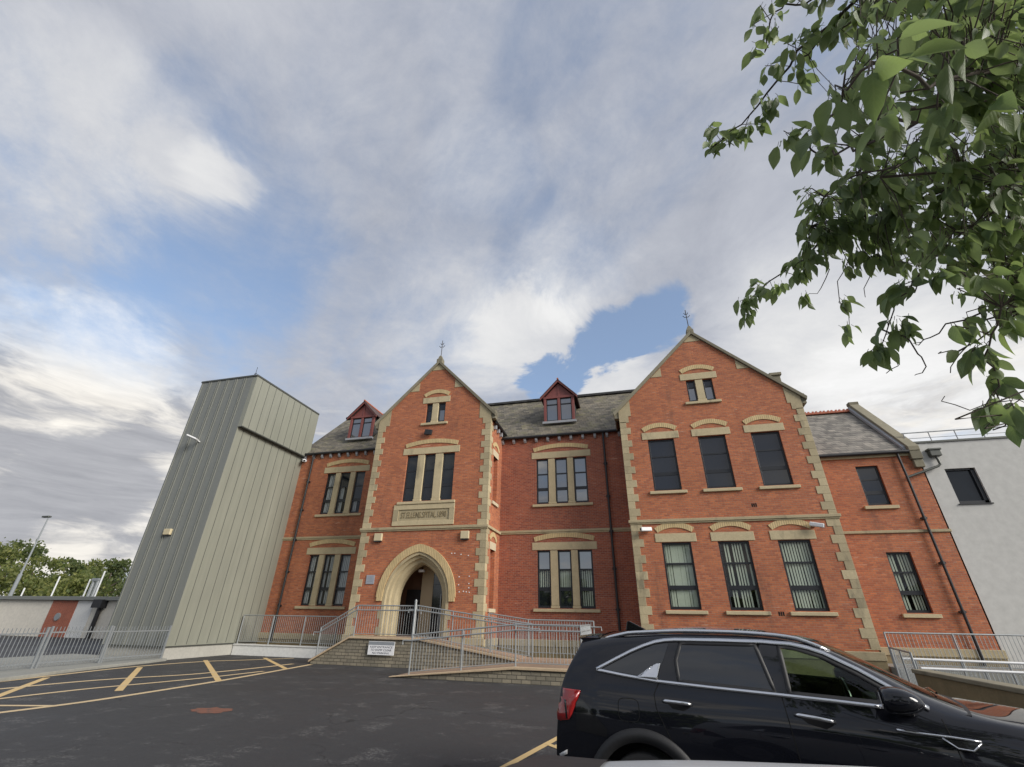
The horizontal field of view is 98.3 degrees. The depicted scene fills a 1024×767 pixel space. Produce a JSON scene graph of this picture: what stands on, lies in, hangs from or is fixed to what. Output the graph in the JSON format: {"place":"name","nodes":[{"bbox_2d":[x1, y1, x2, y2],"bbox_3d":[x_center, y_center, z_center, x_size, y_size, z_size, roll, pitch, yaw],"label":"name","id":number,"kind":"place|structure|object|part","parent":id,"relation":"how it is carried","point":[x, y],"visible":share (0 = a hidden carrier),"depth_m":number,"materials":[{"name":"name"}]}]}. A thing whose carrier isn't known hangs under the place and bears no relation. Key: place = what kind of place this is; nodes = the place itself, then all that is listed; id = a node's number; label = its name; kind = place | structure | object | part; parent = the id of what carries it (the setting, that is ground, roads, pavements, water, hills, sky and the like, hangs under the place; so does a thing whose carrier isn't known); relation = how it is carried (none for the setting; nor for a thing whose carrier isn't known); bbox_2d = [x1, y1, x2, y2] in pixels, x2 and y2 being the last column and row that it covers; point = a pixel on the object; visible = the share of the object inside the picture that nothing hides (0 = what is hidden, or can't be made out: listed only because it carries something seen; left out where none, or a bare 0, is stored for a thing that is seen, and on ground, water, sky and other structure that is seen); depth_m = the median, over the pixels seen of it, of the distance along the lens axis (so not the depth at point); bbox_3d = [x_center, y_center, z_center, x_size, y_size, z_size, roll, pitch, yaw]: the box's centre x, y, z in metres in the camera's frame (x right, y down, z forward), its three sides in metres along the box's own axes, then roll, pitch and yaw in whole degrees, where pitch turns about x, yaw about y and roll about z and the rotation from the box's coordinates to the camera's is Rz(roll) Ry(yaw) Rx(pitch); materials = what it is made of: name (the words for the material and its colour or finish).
{"place":"outdoors","nodes":[
{"label":"outdoors","id":0,"kind":"place"},
{"bbox_2d":[0,654,166,681],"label":"path","id":1,"kind":"structure","parent":0,"point":[9,673],"depth_m":15.32,"materials":[{"name":"concrete"}]},
{"bbox_2d":[0,627,50,668],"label":"steel fence","id":2,"kind":"object","parent":1,"relation":"on","point":[32,664],"visible":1,"depth_m":13.90,"materials":[{"name":"grey metal"}]},
{"bbox_2d":[34,626,112,667],"bbox_3d":[-15.003,9.024,15.264,0.062,1.180,2.012,-5,-29,12],"label":"steel fence","id":3,"kind":"object","parent":1,"relation":"on","point":[38,662],"visible":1,"depth_m":15.14,"materials":[{"name":"grey metal"}]},
{"bbox_2d":[100,625,171,662],"bbox_3d":[-14.506,10.067,17.196,0.060,1.160,2.411,-6,-29,13],"label":"steel fence","id":4,"kind":"object","parent":1,"relation":"on","point":[148,654],"visible":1,"depth_m":17.14,"materials":[{"name":"grey metal"}]},
{"bbox_2d":[99,367,318,659],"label":"lift tower","id":5,"kind":"structure","parent":0,"point":[200,579],"depth_m":22.02,"materials":[{"name":"metal"}]},
{"bbox_2d":[162,529,172,535],"bbox_3d":[-16.185,6.990,20.822,0.400,0.300,0.140,-6,-29,13],"label":"wall light","id":6,"kind":"object","parent":5,"relation":"attached to","point":[167,532],"visible":1,"depth_m":20.75,"materials":[{"name":"plastic"}]},
{"bbox_2d":[187,434,199,441],"bbox_3d":[-16.410,2.819,22.825,0.512,0.239,0.517,5,-28,-8],"label":"floodlight","id":7,"kind":"object","parent":5,"relation":"attached to","point":[192,437],"visible":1,"depth_m":22.63,"materials":[{"name":"white plastic"}]},
{"bbox_2d":[0,635,910,766],"bbox_3d":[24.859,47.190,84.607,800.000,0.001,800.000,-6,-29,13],"label":"car park","id":8,"kind":"structure","parent":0,"point":[317,715],"depth_m":8.44,"materials":[{"name":"black asphalt"}]},
{"bbox_2d":[0,537,24,594],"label":"tree","id":9,"kind":"object","parent":8,"relation":"on","point":[5,551],"visible":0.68,"depth_m":63.18,"materials":[{"name":"green plant"}]},
{"bbox_2d":[0,538,48,592],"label":"tree","id":10,"kind":"object","parent":8,"relation":"on","point":[37,550],"visible":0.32,"depth_m":67.24,"materials":[{"name":"green plant"}]},
{"bbox_2d":[8,516,51,595],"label":"lamp post","id":11,"kind":"object","parent":8,"relation":"on","point":[15,584],"visible":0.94,"depth_m":40.26,"materials":[{"name":"metal"}]},
{"bbox_2d":[0,554,69,595],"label":"tree","id":12,"kind":"object","parent":8,"relation":"on","point":[10,577],"visible":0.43,"depth_m":56.57,"materials":[{"name":"green plant"}]},
{"bbox_2d":[3,572,74,595],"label":"tree","id":13,"kind":"object","parent":8,"relation":"on","point":[34,584],"visible":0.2,"depth_m":52.55,"materials":[{"name":"green plant"}]},
{"bbox_2d":[25,557,90,594],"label":"tree","id":14,"kind":"object","parent":8,"relation":"on","point":[75,565],"visible":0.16,"depth_m":64.77,"materials":[{"name":"green plant"}]},
{"bbox_2d":[0,571,118,638],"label":"flat roof building","id":15,"kind":"structure","parent":8,"relation":"on","point":[88,610],"depth_m":33.51,"materials":[{"name":"white render"},{"name":"red brick"},{"name":"dark metal"}]},
{"bbox_2d":[31,570,117,596],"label":"tree","id":16,"kind":"object","parent":8,"relation":"on","point":[78,582],"visible":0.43,"depth_m":51.07,"materials":[{"name":"green plant"}]},
{"bbox_2d":[44,558,126,595],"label":"tree","id":17,"kind":"object","parent":8,"relation":"on","point":[99,568],"visible":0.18,"depth_m":61.31,"materials":[{"name":"green plant"}]},
{"bbox_2d":[81,557,132,596],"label":"tree","id":18,"kind":"object","parent":8,"relation":"on","point":[120,567],"visible":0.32,"depth_m":56.92,"materials":[{"name":"green plant"}]},
{"bbox_2d":[0,658,287,696],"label":"bay divider","id":19,"kind":"object","parent":8,"relation":"on","point":[128,679],"visible":1,"depth_m":13.04,"materials":[{"name":"yellow paint"}]},
{"bbox_2d":[0,658,289,698],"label":"hatching line","id":20,"kind":"object","parent":8,"relation":"on","point":[130,677],"visible":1,"depth_m":13.26,"materials":[{"name":"beige paint"}]},
{"bbox_2d":[0,664,312,712],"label":"parking line","id":21,"kind":"object","parent":8,"relation":"on","point":[44,706],"visible":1,"depth_m":10.28,"materials":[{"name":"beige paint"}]},
{"bbox_2d":[190,707,232,712],"bbox_3d":[-6.127,6.632,8.993,0.902,0.001,0.658,-6,-29,13],"label":"patch","id":22,"kind":"object","parent":8,"relation":"on","point":[210,710],"visible":1,"depth_m":8.99,"materials":[{"name":"paint"}]},
{"bbox_2d":[231,643,329,657],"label":"wall","id":23,"kind":"structure","parent":8,"relation":"on","point":[296,651],"depth_m":20.66,"materials":[{"name":"white paint"}]},
{"bbox_2d":[237,615,338,645],"bbox_3d":[-10.697,11.718,21.064,5.356,1.234,0.056,-6,-29,13],"label":"railing","id":24,"kind":"object","parent":23,"relation":"on","point":[272,623],"visible":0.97,"depth_m":21.09,"materials":[{"name":"grey metal"}]},
{"bbox_2d":[308,636,571,685],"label":"entrance ramp","id":25,"kind":"structure","parent":8,"relation":"on","point":[350,651],"depth_m":16.59,"materials":[{"name":"stone"}]},
{"bbox_2d":[313,605,421,655],"bbox_3d":[-5.914,10.042,17.882,4.772,1.984,0.122,-6,-29,13],"label":"railing","id":26,"kind":"object","parent":25,"relation":"on","point":[371,610],"visible":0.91,"depth_m":18.11,"materials":[{"name":"grey metal"}]},
{"bbox_2d":[367,641,394,655],"bbox_3d":[-5.106,10.332,17.288,1.130,0.460,0.023,-6,-29,13],"label":"sign","id":27,"kind":"object","parent":25,"relation":"attached to","point":[380,648],"visible":1,"depth_m":17.28,"materials":[{"name":"white plastic"}]},
{"bbox_2d":[411,599,417,637],"bbox_3d":[-3.882,9.336,17.612,0.128,1.360,0.128,-6,-29,13],"label":"bollard","id":28,"kind":"object","parent":25,"relation":"on","point":[414,616],"visible":0.95,"depth_m":17.59,"materials":[{"name":"silver metal"}]},
{"bbox_2d":[408,605,539,656],"bbox_3d":[-1.557,9.452,16.927,5.393,1.744,0.122,-6,-29,13],"label":"railing","id":29,"kind":"object","parent":25,"relation":"on","point":[473,619],"visible":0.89,"depth_m":16.99,"materials":[{"name":"grey metal"}]},
{"bbox_2d":[402,624,590,674],"bbox_3d":[-0.370,9.172,15.365,5.960,1.534,3.267,-6,-29,13],"label":"railing","id":30,"kind":"object","parent":25,"relation":"on","point":[585,629],"visible":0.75,"depth_m":14.13,"materials":[{"name":"grey metal"}]},
{"bbox_2d":[484,613,601,654],"bbox_3d":[1.118,10.123,17.873,5.006,1.504,0.122,-6,-29,13],"label":"railing","id":31,"kind":"object","parent":25,"relation":"on","point":[577,621],"visible":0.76,"depth_m":17.90,"materials":[{"name":"grey metal"}]},
{"bbox_2d":[500,736,556,766],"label":"bay marking","id":32,"kind":"object","parent":8,"relation":"on","point":[530,752],"visible":0.31,"depth_m":6.57,"materials":[{"name":"yellow paint"}]},
{"bbox_2d":[256,310,1007,676],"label":"brick building","id":33,"kind":"structure","parent":8,"relation":"on","point":[724,474],"depth_m":20.25,"materials":[{"name":"brick"}]},
{"bbox_2d":[294,539,355,609],"bbox_3d":[-9.765,10.171,23.638,3.040,3.525,0.590,-6,-29,13],"label":"window","id":34,"kind":"structure","parent":33,"relation":"in","point":[325,584],"depth_m":23.56,"materials":[{"name":"beige stone"}]},
{"bbox_2d":[314,459,369,516],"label":"window","id":35,"kind":"structure","parent":33,"relation":"in","point":[343,491],"depth_m":25.70,"materials":[{"name":"beige stone"}]},
{"bbox_2d":[365,575,374,583],"bbox_3d":[-6.549,9.057,20.462,0.420,0.380,0.032,-6,-29,13],"label":"plaque","id":36,"kind":"object","parent":33,"relation":"attached to","point":[370,579],"visible":1,"depth_m":20.45,"materials":[{"name":"grey metal"}]},
{"bbox_2d":[374,533,382,541],"bbox_3d":[-6.417,7.396,21.254,0.400,0.380,0.130,-6,-29,13],"label":"wall light","id":37,"kind":"object","parent":33,"relation":"attached to","point":[378,537],"visible":1,"depth_m":21.20,"materials":[{"name":"plastic"}]},
{"bbox_2d":[374,544,455,636],"bbox_3d":[-4.044,9.594,20.594,3.800,3.790,2.070,-6,-29,13],"label":"doorway","id":38,"kind":"structure","parent":33,"relation":"in","point":[419,576],"depth_m":20.44,"materials":[{"name":"beige stone"}]},
{"bbox_2d":[424,429,432,434],"bbox_3d":[-4.362,2.563,23.196,0.436,0.331,0.200,-6,-29,13],"label":"floodlight","id":39,"kind":"object","parent":33,"relation":"attached to","point":[428,432],"visible":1,"depth_m":23.11,"materials":[{"name":"black metal"}]},
{"bbox_2d":[397,439,459,504],"bbox_3d":[-4.153,4.391,22.329,3.120,3.345,0.270,-6,-29,13],"label":"window","id":40,"kind":"structure","parent":33,"relation":"in","point":[428,477],"depth_m":22.29,"materials":[{"name":"beige stone"}]},
{"bbox_2d":[421,389,450,425],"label":"window","id":41,"kind":"structure","parent":33,"relation":"in","point":[435,411],"depth_m":23.96,"materials":[{"name":"beige stone"}]},
{"bbox_2d":[460,531,469,539],"bbox_3d":[-2.156,6.940,20.256,0.400,0.380,0.130,-6,-29,13],"label":"wall light","id":42,"kind":"object","parent":33,"relation":"attached to","point":[464,535],"visible":1,"depth_m":20.19,"materials":[{"name":"plastic"}]},
{"bbox_2d":[487,532,496,612],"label":"window","id":43,"kind":"structure","parent":33,"relation":"in","point":[492,545],"depth_m":20.63,"materials":[{"name":"stone"}]},
{"bbox_2d":[491,442,499,507],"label":"window","id":44,"kind":"structure","parent":33,"relation":"in","point":[495,453],"depth_m":22.82,"materials":[{"name":"stone"}]},
{"bbox_2d":[532,443,592,506],"bbox_3d":[2.545,4.658,22.810,3.100,3.305,0.270,-6,-29,13],"label":"window","id":45,"kind":"structure","parent":33,"relation":"in","point":[562,481],"depth_m":22.78,"materials":[{"name":"grey"}]},
{"bbox_2d":[532,533,600,612],"bbox_3d":[2.515,8.849,20.767,3.120,3.525,0.590,-6,-29,13],"label":"window","id":46,"kind":"structure","parent":33,"relation":"in","point":[565,576],"depth_m":20.65,"materials":[{"name":"grey stone"}]},
{"bbox_2d":[640,527,651,530],"bbox_3d":[5.661,6.205,18.831,0.500,0.184,0.297,5,-28,-8],"label":"security camera","id":47,"kind":"object","parent":33,"relation":"attached to","point":[645,528],"visible":1,"depth_m":18.70,"materials":[{"name":"white plastic"}]},
{"bbox_2d":[641,423,687,494],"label":"window","id":48,"kind":"structure","parent":33,"relation":"in","point":[663,459],"depth_m":20.25,"materials":[{"name":"black glass"}]},
{"bbox_2d":[654,523,707,614],"bbox_3d":[6.874,7.566,18.181,1.660,3.565,0.570,-6,-29,13],"label":"window","id":49,"kind":"structure","parent":33,"relation":"in","point":[682,585],"depth_m":18.11,"materials":[{"name":"black"}]},
{"bbox_2d":[679,364,721,404],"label":"window","id":50,"kind":"structure","parent":33,"relation":"in","point":[700,391],"depth_m":21.38,"materials":[{"name":"beige stone"}]},
{"bbox_2d":[691,419,742,491],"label":"window","id":51,"kind":"structure","parent":33,"relation":"in","point":[719,476],"depth_m":19.75,"materials":[{"name":"black glass"}]},
{"bbox_2d":[710,521,771,614],"bbox_3d":[9.004,7.338,17.682,1.660,3.565,0.570,-6,-29,13],"label":"window","id":52,"kind":"structure","parent":33,"relation":"in","point":[743,591],"depth_m":17.71,"materials":[{"name":"black glass"}]},
{"bbox_2d":[742,414,800,489],"bbox_3d":[11.170,2.914,19.228,1.630,3.355,0.250,-6,-29,13],"label":"window","id":53,"kind":"structure","parent":33,"relation":"in","point":[773,466],"depth_m":19.24,"materials":[{"name":"black glass"}]},
{"bbox_2d":[768,520,838,615],"bbox_3d":[11.139,7.109,17.182,1.650,3.565,0.570,-6,-29,13],"label":"window","id":54,"kind":"structure","parent":33,"relation":"in","point":[804,581],"depth_m":17.16,"materials":[{"name":"black glass"}]},
{"bbox_2d":[809,522,824,527],"bbox_3d":[11.955,5.547,17.352,0.505,0.260,0.298,-18,-33,31],"label":"security camera","id":55,"kind":"object","parent":33,"relation":"attached to","point":[815,524],"visible":1,"depth_m":17.24,"materials":[{"name":"white plastic"}]},
{"bbox_2d":[855,466,899,508],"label":"window","id":56,"kind":"structure","parent":33,"relation":"in","point":[874,490],"depth_m":19.14,"materials":[{"name":"black glass"}]},
{"bbox_2d":[886,552,942,617],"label":"window","id":57,"kind":"structure","parent":33,"relation":"in","point":[909,585],"depth_m":17.45,"materials":[{"name":"black glass"}]},
{"bbox_2d":[506,754,865,766],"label":"silver car","id":58,"kind":"object","parent":8,"relation":"on","point":[545,760],"visible":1,"depth_m":1.23,"materials":[{"name":"paint"}]},
{"bbox_2d":[557,621,1023,766],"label":"black car","id":59,"kind":"object","parent":8,"relation":"on","point":[634,692],"visible":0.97,"depth_m":3.84,"materials":[{"name":"paint"}]},
{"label":"window","id":60,"kind":"part","parent":59,"relation":"part of","materials":[{"name":"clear glass"}]},
{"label":"window","id":61,"kind":"part","parent":59,"relation":"part of","materials":[{"name":"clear glass"}]},
{"bbox_2d":[702,0,1023,447],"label":"cherry tree","id":62,"kind":"object","parent":8,"relation":"on","point":[964,55],"visible":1,"depth_m":1.52,"materials":[{"name":"green plant"}]},
{"bbox_2d":[889,647,918,685],"bbox_3d":[11.206,8.150,12.603,0.054,1.024,3.207,-14,-31,26],"label":"railing","id":63,"kind":"object","parent":8,"relation":"on","point":[902,661],"visible":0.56,"depth_m":12.66,"materials":[{"name":"silver metal"}]},
{"bbox_2d":[888,663,1023,685],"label":"terrace","id":64,"kind":"structure","parent":8,"relation":"on","point":[892,669],"depth_m":14.19,"materials":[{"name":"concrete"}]},
{"bbox_2d":[883,632,1023,668],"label":"railing","id":65,"kind":"object","parent":64,"relation":"on","point":[958,634],"visible":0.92,"depth_m":14.52,"materials":[{"name":"grey metal"}]},
{"bbox_2d":[903,657,1023,685],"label":"handrail","id":66,"kind":"object","parent":8,"relation":"on","point":[972,661],"visible":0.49,"depth_m":13.54,"materials":[{"name":"white metal"}]},
{"bbox_2d":[908,436,1023,667],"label":"white building","id":67,"kind":"structure","parent":8,"relation":"on","point":[977,485],"depth_m":17.71,"materials":[{"name":"paint"}]},
{"bbox_2d":[901,426,1007,439],"bbox_3d":[21.076,2.115,19.034,7.250,0.604,0.048,-6,-29,13],"label":"guard rail","id":68,"kind":"object","parent":67,"relation":"on","point":[954,430],"visible":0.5,"depth_m":19.55,"materials":[{"name":"grey metal"}]},
{"bbox_2d":[944,468,993,504],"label":"window","id":69,"kind":"structure","parent":67,"relation":"in","point":[965,482],"depth_m":18.39,"materials":[{"name":"black glass"}]},
{"bbox_2d":[920,667,1023,684],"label":"handrail","id":70,"kind":"object","parent":8,"relation":"on","point":[986,672],"visible":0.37,"depth_m":12.69,"materials":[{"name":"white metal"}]},
{"bbox_2d":[0,0,1023,595],"label":"sky","id":71,"kind":"structure","parent":0,"point":[317,196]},
{"bbox_2d":[911,669,1023,707],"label":"stone wall","id":72,"kind":"structure","parent":0,"point":[971,688],"depth_m":9.38,"materials":[{"name":"beige stone"}]}
]}

